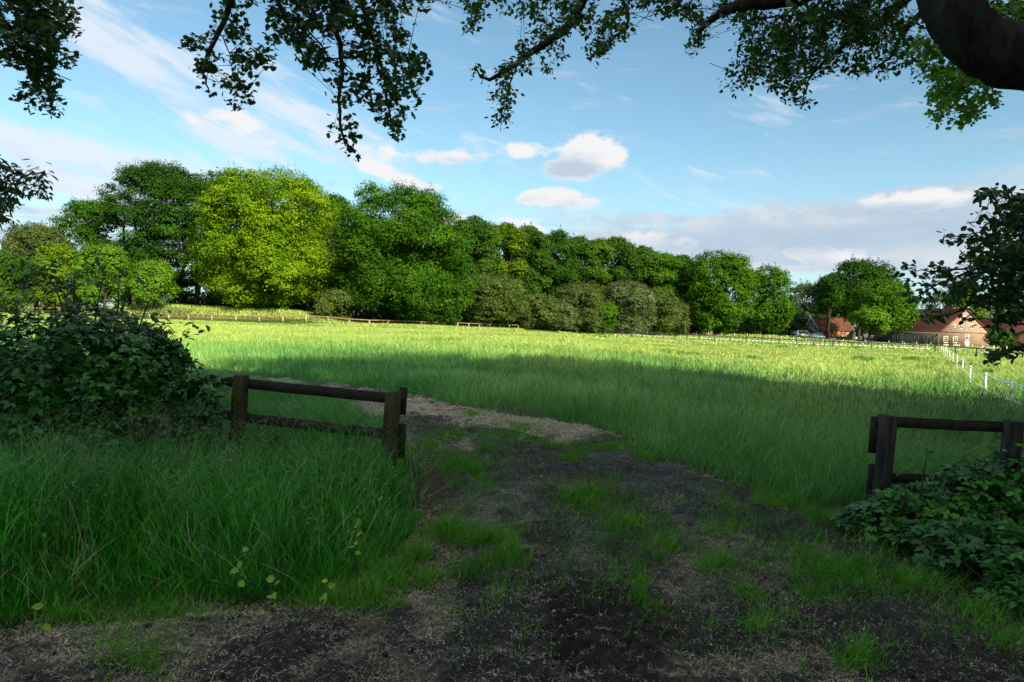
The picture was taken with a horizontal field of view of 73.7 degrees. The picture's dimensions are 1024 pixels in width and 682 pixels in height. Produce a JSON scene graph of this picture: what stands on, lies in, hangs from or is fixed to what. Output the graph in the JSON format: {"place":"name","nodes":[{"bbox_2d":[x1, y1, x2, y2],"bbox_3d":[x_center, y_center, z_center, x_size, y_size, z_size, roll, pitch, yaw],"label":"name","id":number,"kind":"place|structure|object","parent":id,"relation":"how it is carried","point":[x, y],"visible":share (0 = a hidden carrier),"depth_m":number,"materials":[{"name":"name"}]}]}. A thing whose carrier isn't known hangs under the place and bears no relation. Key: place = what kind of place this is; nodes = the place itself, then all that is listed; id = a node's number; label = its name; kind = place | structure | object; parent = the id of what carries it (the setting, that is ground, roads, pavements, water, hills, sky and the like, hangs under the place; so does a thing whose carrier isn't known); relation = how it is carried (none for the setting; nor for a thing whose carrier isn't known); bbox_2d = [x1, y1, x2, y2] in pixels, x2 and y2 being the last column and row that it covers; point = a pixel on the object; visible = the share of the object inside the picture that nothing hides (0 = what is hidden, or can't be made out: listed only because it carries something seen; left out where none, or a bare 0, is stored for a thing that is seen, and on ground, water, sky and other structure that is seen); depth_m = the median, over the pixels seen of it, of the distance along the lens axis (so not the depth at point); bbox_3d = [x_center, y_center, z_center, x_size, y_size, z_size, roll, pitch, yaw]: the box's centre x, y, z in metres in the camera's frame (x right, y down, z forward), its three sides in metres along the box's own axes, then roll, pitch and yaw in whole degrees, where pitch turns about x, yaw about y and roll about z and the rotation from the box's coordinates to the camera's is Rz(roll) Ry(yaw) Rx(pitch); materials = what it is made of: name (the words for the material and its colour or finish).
{"place":"outdoors","nodes":[
{"label":"outdoors","id":0,"kind":"place"},
{"bbox_2d":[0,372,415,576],"bbox_3d":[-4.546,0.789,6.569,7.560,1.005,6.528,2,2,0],"label":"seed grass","id":1,"kind":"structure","parent":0,"point":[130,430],"depth_m":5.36,"materials":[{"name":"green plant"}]},
{"bbox_2d":[0,369,429,626],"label":"verge grass","id":2,"kind":"structure","parent":0,"point":[300,548],"depth_m":4.67,"materials":[{"name":"green plant"}]},
{"bbox_2d":[2,399,394,554],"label":"verge weeds","id":3,"kind":"object","parent":2,"relation":"on","point":[86,526],"visible":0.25,"depth_m":4.71,"materials":[{"name":"green plant"}]},
{"bbox_2d":[0,367,1023,681],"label":"dirt track","id":4,"kind":"structure","parent":0,"point":[570,649],"depth_m":3.73,"materials":[{"name":"soil"}]},
{"bbox_2d":[31,603,50,634],"bbox_3d":[-2.294,1.365,3.324,0.080,0.191,0.045,1,2,-41],"label":"seedling","id":5,"kind":"object","parent":4,"relation":"on","point":[39,606],"visible":0.91,"depth_m":3.32,"materials":[{"name":"plant"}]},
{"bbox_2d":[319,579,334,615],"bbox_3d":[-1.001,1.398,3.686,0.086,0.210,0.075,2,2,-9],"label":"seedling","id":6,"kind":"object","parent":4,"relation":"on","point":[330,585],"visible":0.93,"depth_m":3.70,"materials":[{"name":"plant"}]},
{"bbox_2d":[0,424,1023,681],"bbox_3d":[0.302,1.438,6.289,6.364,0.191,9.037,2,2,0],"label":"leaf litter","id":7,"kind":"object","parent":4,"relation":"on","point":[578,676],"visible":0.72,"depth_m":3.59,"materials":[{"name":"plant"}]},
{"bbox_2d":[52,458,1021,681],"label":"soil clods","id":8,"kind":"object","parent":4,"relation":"on","point":[384,654],"visible":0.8,"depth_m":3.47,"materials":[{"name":"brown soil"}]},
{"bbox_2d":[0,407,1023,681],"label":"track grass","id":9,"kind":"structure","parent":0,"point":[382,573],"depth_m":4.50,"materials":[{"name":"green plant"}]},
{"bbox_2d":[0,304,1023,681],"bbox_3d":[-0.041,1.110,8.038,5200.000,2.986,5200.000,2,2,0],"label":"ground","id":10,"kind":"structure","parent":0,"point":[442,492],"depth_m":6.38,"materials":[{"name":"soil"}]},
{"bbox_2d":[0,245,49,312],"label":"shrub","id":11,"kind":"object","parent":10,"relation":"on","point":[9,279],"visible":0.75,"depth_m":114.87,"materials":[{"name":"green plant"}]},
{"bbox_2d":[0,154,58,229],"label":"overhanging tree","id":12,"kind":"object","parent":10,"relation":"on","point":[15,190],"visible":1,"depth_m":5.46,"materials":[{"name":"green plant"}]},
{"bbox_2d":[0,220,78,310],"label":"hawthorn","id":13,"kind":"object","parent":10,"relation":"on","point":[29,237],"visible":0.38,"depth_m":132.32,"materials":[{"name":"green plant"}]},
{"bbox_2d":[0,0,85,118],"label":"overhanging tree","id":14,"kind":"object","parent":10,"relation":"on","point":[40,27],"visible":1,"depth_m":6.65,"materials":[{"name":"green plant"}]},
{"bbox_2d":[26,240,87,311],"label":"shrub","id":15,"kind":"object","parent":10,"relation":"on","point":[54,253],"visible":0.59,"depth_m":119.25,"materials":[{"name":"green plant"}]},
{"bbox_2d":[45,194,126,306],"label":"oak tree","id":16,"kind":"object","parent":10,"relation":"on","point":[90,230],"visible":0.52,"depth_m":141.56,"materials":[{"name":"green plant"}]},
{"bbox_2d":[66,241,133,307],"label":"shrub","id":17,"kind":"object","parent":10,"relation":"on","point":[109,256],"visible":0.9,"depth_m":118.24,"materials":[{"name":"green plant"}]},
{"bbox_2d":[0,250,209,446],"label":"tall shrub","id":18,"kind":"object","parent":10,"relation":"on","point":[75,308],"visible":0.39,"depth_m":7.17,"materials":[{"name":"plant"}]},
{"bbox_2d":[0,298,234,459],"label":"bramble bush","id":19,"kind":"object","parent":10,"relation":"on","point":[39,368],"visible":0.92,"depth_m":6.57,"materials":[{"name":"plant"}]},
{"bbox_2d":[122,257,181,308],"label":"shrub","id":20,"kind":"object","parent":10,"relation":"on","point":[162,272],"visible":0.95,"depth_m":116.57,"materials":[{"name":"green plant"}]},
{"bbox_2d":[92,157,229,305],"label":"beech tree","id":21,"kind":"object","parent":10,"relation":"on","point":[166,184],"visible":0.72,"depth_m":131.10,"materials":[{"name":"green plant"}]},
{"bbox_2d":[181,170,244,296],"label":"beech tree","id":22,"kind":"object","parent":10,"relation":"on","point":[210,175],"visible":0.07,"depth_m":149.42,"materials":[{"name":"green plant"}]},
{"bbox_2d":[0,400,451,607],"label":"dead stalks","id":23,"kind":"object","parent":10,"relation":"on","point":[215,516],"visible":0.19,"depth_m":4.68,"materials":[{"name":"plant"}]},
{"bbox_2d":[230,547,248,605],"bbox_3d":[-1.518,1.311,3.780,0.105,0.339,0.048,2,2,0],"label":"seedling","id":24,"kind":"object","parent":10,"relation":"on","point":[241,583],"visible":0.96,"depth_m":3.79,"materials":[{"name":"plant"}]},
{"bbox_2d":[178,160,341,311],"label":"oak tree","id":25,"kind":"object","parent":10,"relation":"on","point":[279,253],"visible":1,"depth_m":115.89,"materials":[{"name":"green plant"}]},
{"bbox_2d":[266,575,279,618],"bbox_3d":[-1.252,1.362,3.577,0.078,0.269,0.039,3,2,19],"label":"seedling","id":26,"kind":"object","parent":10,"relation":"on","point":[269,578],"visible":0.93,"depth_m":3.58,"materials":[{"name":"plant"}]},
{"bbox_2d":[9,306,554,330],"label":"rail fence","id":27,"kind":"object","parent":10,"relation":"on","point":[258,319],"visible":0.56,"depth_m":115.28,"materials":[{"name":"wood"}]},
{"bbox_2d":[277,175,327,288],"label":"tree","id":28,"kind":"object","parent":10,"relation":"on","point":[302,209],"visible":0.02,"depth_m":147.67,"materials":[{"name":"green plant"}]},
{"bbox_2d":[201,374,407,487],"bbox_3d":[-2.237,0.993,6.966,2.453,1.226,0.208,3,2,18],"label":"wooden barrier","id":29,"kind":"object","parent":10,"relation":"on","point":[395,404],"visible":0.66,"depth_m":6.87,"materials":[{"name":"brown wood"}]},
{"bbox_2d":[177,0,433,162],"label":"overhanging tree","id":30,"kind":"object","parent":10,"relation":"on","point":[337,13],"visible":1,"depth_m":7.16,"materials":[{"name":"green plant"}]},
{"bbox_2d":[312,191,355,292],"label":"tree","id":31,"kind":"object","parent":10,"relation":"on","point":[339,201],"visible":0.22,"depth_m":142.21,"materials":[{"name":"green plant"}]},
{"bbox_2d":[312,284,356,320],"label":"hawthorn","id":32,"kind":"object","parent":10,"relation":"on","point":[329,302],"visible":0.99,"depth_m":119.00,"materials":[{"name":"green plant"}]},
{"bbox_2d":[348,518,361,577],"bbox_3d":[-0.981,1.298,4.252,0.084,0.375,0.065,1,2,-25],"label":"seedling","id":33,"kind":"object","parent":10,"relation":"on","point":[358,521],"visible":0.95,"depth_m":4.25,"materials":[{"name":"plant"}]},
{"bbox_2d":[326,177,468,323],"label":"oak tree","id":34,"kind":"object","parent":10,"relation":"on","point":[376,252],"visible":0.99,"depth_m":119.22,"materials":[{"name":"green plant"}]},
{"bbox_2d":[24,286,868,336],"bbox_3d":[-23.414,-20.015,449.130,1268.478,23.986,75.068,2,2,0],"label":"distant wood","id":35,"kind":"object","parent":10,"relation":"on","point":[854,327],"depth_m":431.58,"materials":[{"name":"green plant"}]},
{"bbox_2d":[207,212,686,325],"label":"trees","id":36,"kind":"object","parent":10,"relation":"on","point":[586,281],"visible":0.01,"depth_m":174.92,"materials":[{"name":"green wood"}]},
{"bbox_2d":[421,228,480,325],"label":"oak tree","id":37,"kind":"object","parent":10,"relation":"on","point":[454,314],"visible":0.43,"depth_m":129.36,"materials":[{"name":"green plant"}]},
{"bbox_2d":[451,214,502,326],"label":"hedgerow tree","id":38,"kind":"object","parent":10,"relation":"on","point":[476,228],"visible":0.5,"depth_m":153.87,"materials":[{"name":"green plant"}]},
{"bbox_2d":[165,287,805,335],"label":"undergrowth","id":39,"kind":"object","parent":10,"relation":"on","point":[210,299],"visible":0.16,"depth_m":138.26,"materials":[{"name":"green plant"}]},
{"bbox_2d":[453,271,532,327],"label":"hawthorn","id":40,"kind":"object","parent":10,"relation":"on","point":[499,299],"visible":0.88,"depth_m":143.64,"materials":[{"name":"green plant"}]},
{"bbox_2d":[475,220,530,326],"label":"hedgerow tree","id":41,"kind":"object","parent":10,"relation":"on","point":[505,234],"visible":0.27,"depth_m":160.70,"materials":[{"name":"green plant"}]},
{"bbox_2d":[0,386,1021,681],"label":"straw","id":42,"kind":"object","parent":10,"relation":"on","point":[424,402],"visible":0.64,"depth_m":3.62,"materials":[{"name":"plant"}]},
{"bbox_2d":[0,303,1023,509],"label":"meadow grass","id":43,"kind":"structure","parent":10,"relation":"on","point":[760,439],"depth_m":20.09,"materials":[{"name":"green plant"}]},
{"bbox_2d":[501,222,554,323],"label":"hedgerow tree","id":44,"kind":"object","parent":10,"relation":"on","point":[535,255],"visible":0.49,"depth_m":168.12,"materials":[{"name":"green plant"}]},
{"bbox_2d":[516,290,561,329],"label":"hawthorn","id":45,"kind":"object","parent":10,"relation":"on","point":[538,312],"visible":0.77,"depth_m":154.71,"materials":[{"name":"green plant"}]},
{"bbox_2d":[531,224,580,328],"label":"hedgerow tree","id":46,"kind":"object","parent":10,"relation":"on","point":[562,270],"visible":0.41,"depth_m":173.75,"materials":[{"name":"green plant"}]},
{"bbox_2d":[543,299,578,331],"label":"hawthorn","id":47,"kind":"object","parent":10,"relation":"on","point":[566,311],"visible":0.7,"depth_m":156.93,"materials":[{"name":"green plant"}]},
{"bbox_2d":[552,233,602,295],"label":"hedgerow tree","id":48,"kind":"object","parent":10,"relation":"on","point":[588,257],"visible":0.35,"depth_m":181.92,"materials":[{"name":"green plant"}]},
{"bbox_2d":[552,281,609,333],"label":"hawthorn","id":49,"kind":"object","parent":10,"relation":"on","point":[585,301],"visible":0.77,"depth_m":160.54,"materials":[{"name":"green plant"}]},
{"bbox_2d":[581,236,613,302],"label":"hedgerow tree","id":50,"kind":"object","parent":10,"relation":"on","point":[601,246],"visible":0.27,"depth_m":188.18,"materials":[{"name":"green plant"}]},
{"bbox_2d":[172,337,1023,460],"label":"flowering grass","id":51,"kind":"structure","parent":10,"relation":"on","point":[896,392],"depth_m":15.97,"materials":[{"name":"green plant"}]},
{"bbox_2d":[592,299,619,333],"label":"hawthorn","id":52,"kind":"object","parent":10,"relation":"on","point":[610,310],"visible":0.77,"depth_m":164.06,"materials":[{"name":"green plant"}]},
{"bbox_2d":[589,235,642,320],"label":"hedgerow tree","id":53,"kind":"object","parent":10,"relation":"on","point":[626,255],"visible":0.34,"depth_m":189.21,"materials":[{"name":"green plant"}]},
{"bbox_2d":[600,280,657,334],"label":"hawthorn","id":54,"kind":"object","parent":10,"relation":"on","point":[634,296],"visible":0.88,"depth_m":168.28,"materials":[{"name":"green plant"}]},
{"bbox_2d":[612,245,667,290],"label":"hedgerow tree","id":55,"kind":"object","parent":10,"relation":"on","point":[650,255],"visible":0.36,"depth_m":194.24,"materials":[{"name":"green plant"}]},
{"bbox_2d":[631,286,685,335],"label":"hawthorn","id":56,"kind":"object","parent":10,"relation":"on","point":[666,307],"visible":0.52,"depth_m":173.28,"materials":[{"name":"green plant"}]},
{"bbox_2d":[639,250,686,333],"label":"hedgerow tree","id":57,"kind":"object","parent":10,"relation":"on","point":[672,278],"visible":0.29,"depth_m":198.15,"materials":[{"name":"green plant"}]},
{"bbox_2d":[659,301,692,335],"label":"hawthorn","id":58,"kind":"object","parent":10,"relation":"on","point":[681,326],"visible":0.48,"depth_m":179.33,"materials":[{"name":"green plant"}]},
{"bbox_2d":[659,252,702,308],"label":"hedgerow tree","id":59,"kind":"object","parent":10,"relation":"on","point":[684,258],"visible":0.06,"depth_m":210.47,"materials":[{"name":"green plant"}]},
{"bbox_2d":[675,267,710,332],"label":"lime tree","id":60,"kind":"object","parent":10,"relation":"on","point":[686,276],"visible":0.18,"depth_m":202.37,"materials":[{"name":"green plant"}]},
{"bbox_2d":[404,331,999,378],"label":"meadow tussocks","id":61,"kind":"object","parent":10,"relation":"on","point":[856,356],"visible":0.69,"depth_m":64.84,"materials":[{"name":"green plant"}]},
{"bbox_2d":[707,320,714,337],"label":"young tree","id":62,"kind":"object","parent":10,"relation":"on","point":[710,327],"visible":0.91,"depth_m":149.88,"materials":[{"name":"green plant"}]},
{"bbox_2d":[651,332,783,336],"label":"tape fence","id":63,"kind":"object","parent":10,"relation":"on","point":[736,333],"visible":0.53,"depth_m":189.30,"materials":[{"name":"white plastic"}]},
{"bbox_2d":[681,249,762,334],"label":"lime tree","id":64,"kind":"object","parent":10,"relation":"on","point":[735,273],"visible":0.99,"depth_m":189.82,"materials":[{"name":"green plant"}]},
{"bbox_2d":[426,0,1023,130],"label":"beech tree","id":65,"kind":"object","parent":10,"relation":"on","point":[982,41],"visible":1,"depth_m":8.15,"materials":[{"name":"green plant"}]},
{"bbox_2d":[730,263,797,335],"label":"lime tree","id":66,"kind":"object","parent":10,"relation":"on","point":[773,301],"visible":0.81,"depth_m":200.68,"materials":[{"name":"green plant"}]},
{"bbox_2d":[566,329,1023,356],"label":"tape fence","id":67,"kind":"object","parent":10,"relation":"on","point":[814,344],"visible":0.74,"depth_m":125.31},
{"bbox_2d":[786,310,809,332],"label":"shrub","id":68,"kind":"object","parent":10,"relation":"on","point":[800,318],"visible":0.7,"depth_m":232.60,"materials":[{"name":"green plant"}]},
{"bbox_2d":[783,278,822,319],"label":"tree","id":69,"kind":"object","parent":10,"relation":"on","point":[804,290],"visible":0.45,"depth_m":264.78,"materials":[{"name":"green plant"}]},
{"bbox_2d":[796,330,811,335],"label":"parked car","id":70,"kind":"object","parent":10,"relation":"on","point":[801,333],"visible":0.9,"depth_m":204.19,"materials":[{"name":"white paint"}]},
{"bbox_2d":[807,328,819,337],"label":"open shelter","id":71,"kind":"object","parent":10,"relation":"on","point":[811,330],"visible":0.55,"depth_m":218.36,"materials":[{"name":"wood"}]},
{"bbox_2d":[812,333,825,337],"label":"parked car","id":72,"kind":"object","parent":10,"relation":"on","point":[818,335],"visible":0.67,"depth_m":207.18,"materials":[{"name":"blue paint"}]},
{"bbox_2d":[809,273,848,317],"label":"tree","id":73,"kind":"object","parent":10,"relation":"on","point":[816,294],"visible":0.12,"depth_m":260.68,"materials":[{"name":"green plant"}]},
{"bbox_2d":[804,317,854,339],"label":"timbered barn","id":74,"kind":"structure","parent":10,"relation":"on","point":[838,327],"depth_m":229.22,"materials":[{"name":"brick"}]},
{"bbox_2d":[814,273,846,338],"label":"oak tree","id":75,"kind":"object","parent":10,"relation":"on","point":[834,300],"visible":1,"depth_m":198.15,"materials":[{"name":"green plant"}]},
{"bbox_2d":[829,336,845,339],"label":"parked car","id":76,"kind":"object","parent":10,"relation":"on","point":[840,337],"visible":0.67,"depth_m":204.12,"materials":[{"name":"black paint"}]},
{"bbox_2d":[776,336,927,346],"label":"tape fence","id":77,"kind":"object","parent":10,"relation":"on","point":[856,341],"visible":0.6,"depth_m":141.24,"materials":[{"name":"white plastic"}]},
{"bbox_2d":[818,254,904,340],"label":"oak tree","id":78,"kind":"object","parent":10,"relation":"on","point":[865,270],"visible":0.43,"depth_m":208.49,"materials":[{"name":"green plant"}]},
{"bbox_2d":[859,337,875,341],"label":"parked car","id":79,"kind":"object","parent":10,"relation":"on","point":[871,339],"visible":0.7,"depth_m":211.15,"materials":[{"name":"black paint"}]},
{"bbox_2d":[846,303,891,343],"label":"lime tree","id":80,"kind":"object","parent":10,"relation":"on","point":[876,319],"visible":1,"depth_m":168.67,"materials":[{"name":"green plant"}]},
{"bbox_2d":[844,276,923,342],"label":"oak tree","id":81,"kind":"object","parent":10,"relation":"on","point":[876,294],"visible":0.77,"depth_m":174.49,"materials":[{"name":"green plant"}]},
{"bbox_2d":[824,435,1023,545],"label":"bramble bush","id":82,"kind":"object","parent":10,"relation":"on","point":[995,481],"visible":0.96,"depth_m":5.38,"materials":[{"name":"plant"}]},
{"bbox_2d":[866,308,989,347],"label":"brick farmhouse","id":83,"kind":"object","parent":10,"relation":"on","point":[952,332],"visible":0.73,"depth_m":186.70,"materials":[{"name":"brown brick"}]},
{"bbox_2d":[906,334,909,343],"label":"window","id":84,"kind":"structure","parent":83,"relation":"in","point":[908,335],"depth_m":199.27,"materials":[{"name":"glass"}]},
{"bbox_2d":[911,334,914,342],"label":"window","id":85,"kind":"structure","parent":83,"relation":"in","point":[912,335],"depth_m":197.38,"materials":[{"name":"glass"}]},
{"bbox_2d":[943,336,947,342],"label":"window","id":86,"kind":"structure","parent":83,"relation":"in","point":[945,339],"depth_m":186.01,"materials":[{"name":"glass"}]},
{"bbox_2d":[953,336,957,342],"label":"window","id":87,"kind":"structure","parent":83,"relation":"in","point":[955,338],"depth_m":186.14,"materials":[{"name":"glass"}]},
{"bbox_2d":[922,287,950,308],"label":"tree","id":88,"kind":"object","parent":10,"relation":"on","point":[935,301],"visible":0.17,"depth_m":266.32,"materials":[{"name":"green plant"}]},
{"bbox_2d":[865,413,1023,525],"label":"wooden barrier","id":89,"kind":"object","parent":10,"relation":"on","point":[882,435],"visible":0.52,"depth_m":5.85,"materials":[{"name":"brown wood"}]},
{"bbox_2d":[883,510,1023,618],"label":"bramble bush","id":90,"kind":"object","parent":10,"relation":"on","point":[1005,549],"visible":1,"depth_m":4.53,"materials":[{"name":"plant"}]},
{"bbox_2d":[892,182,1023,371],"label":"tree","id":91,"kind":"object","parent":10,"relation":"on","point":[1007,272],"visible":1,"depth_m":6.01,"materials":[{"name":"green plant"}]},
{"bbox_2d":[901,0,1023,131],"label":"oak tree","id":92,"kind":"object","parent":10,"relation":"on","point":[958,85],"visible":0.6,"depth_m":11.49,"materials":[{"name":"green plant"}]},
{"bbox_2d":[939,289,988,317],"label":"tree","id":93,"kind":"object","parent":10,"relation":"on","point":[982,315],"visible":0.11,"depth_m":257.36,"materials":[{"name":"green plant"}]},
{"bbox_2d":[941,347,1023,405],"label":"electric fence","id":94,"kind":"object","parent":10,"relation":"on","point":[1012,383],"visible":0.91,"depth_m":31.09,"materials":[{"name":"white plastic"}]},
{"bbox_2d":[967,290,1022,318],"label":"tree","id":95,"kind":"object","parent":10,"relation":"on","point":[993,310],"visible":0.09,"depth_m":261.56,"materials":[{"name":"green plant"}]},
{"bbox_2d":[982,327,1013,348],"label":"hedge shrub","id":96,"kind":"object","parent":10,"relation":"on","point":[1003,342],"visible":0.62,"depth_m":172.89,"materials":[{"name":"green plant"}]},
{"bbox_2d":[980,318,1023,346],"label":"red roofed barn","id":97,"kind":"structure","parent":10,"relation":"on","point":[986,322],"depth_m":210.45,"materials":[{"name":"brick"}]},
{"bbox_2d":[1009,299,1023,318],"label":"tree","id":98,"kind":"object","parent":10,"relation":"on","point":[1022,303],"visible":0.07,"depth_m":257.95,"materials":[{"name":"green plant"}]},
{"bbox_2d":[1011,330,1023,345],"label":"plank shed","id":99,"kind":"structure","parent":10,"relation":"on","point":[1019,336],"depth_m":150.08,"materials":[{"name":"brown wood"}]},
{"bbox_2d":[0,0,1023,333],"label":"sky","id":100,"kind":"structure","parent":0,"point":[644,146],"materials":[{"name":"blue"}]}
]}

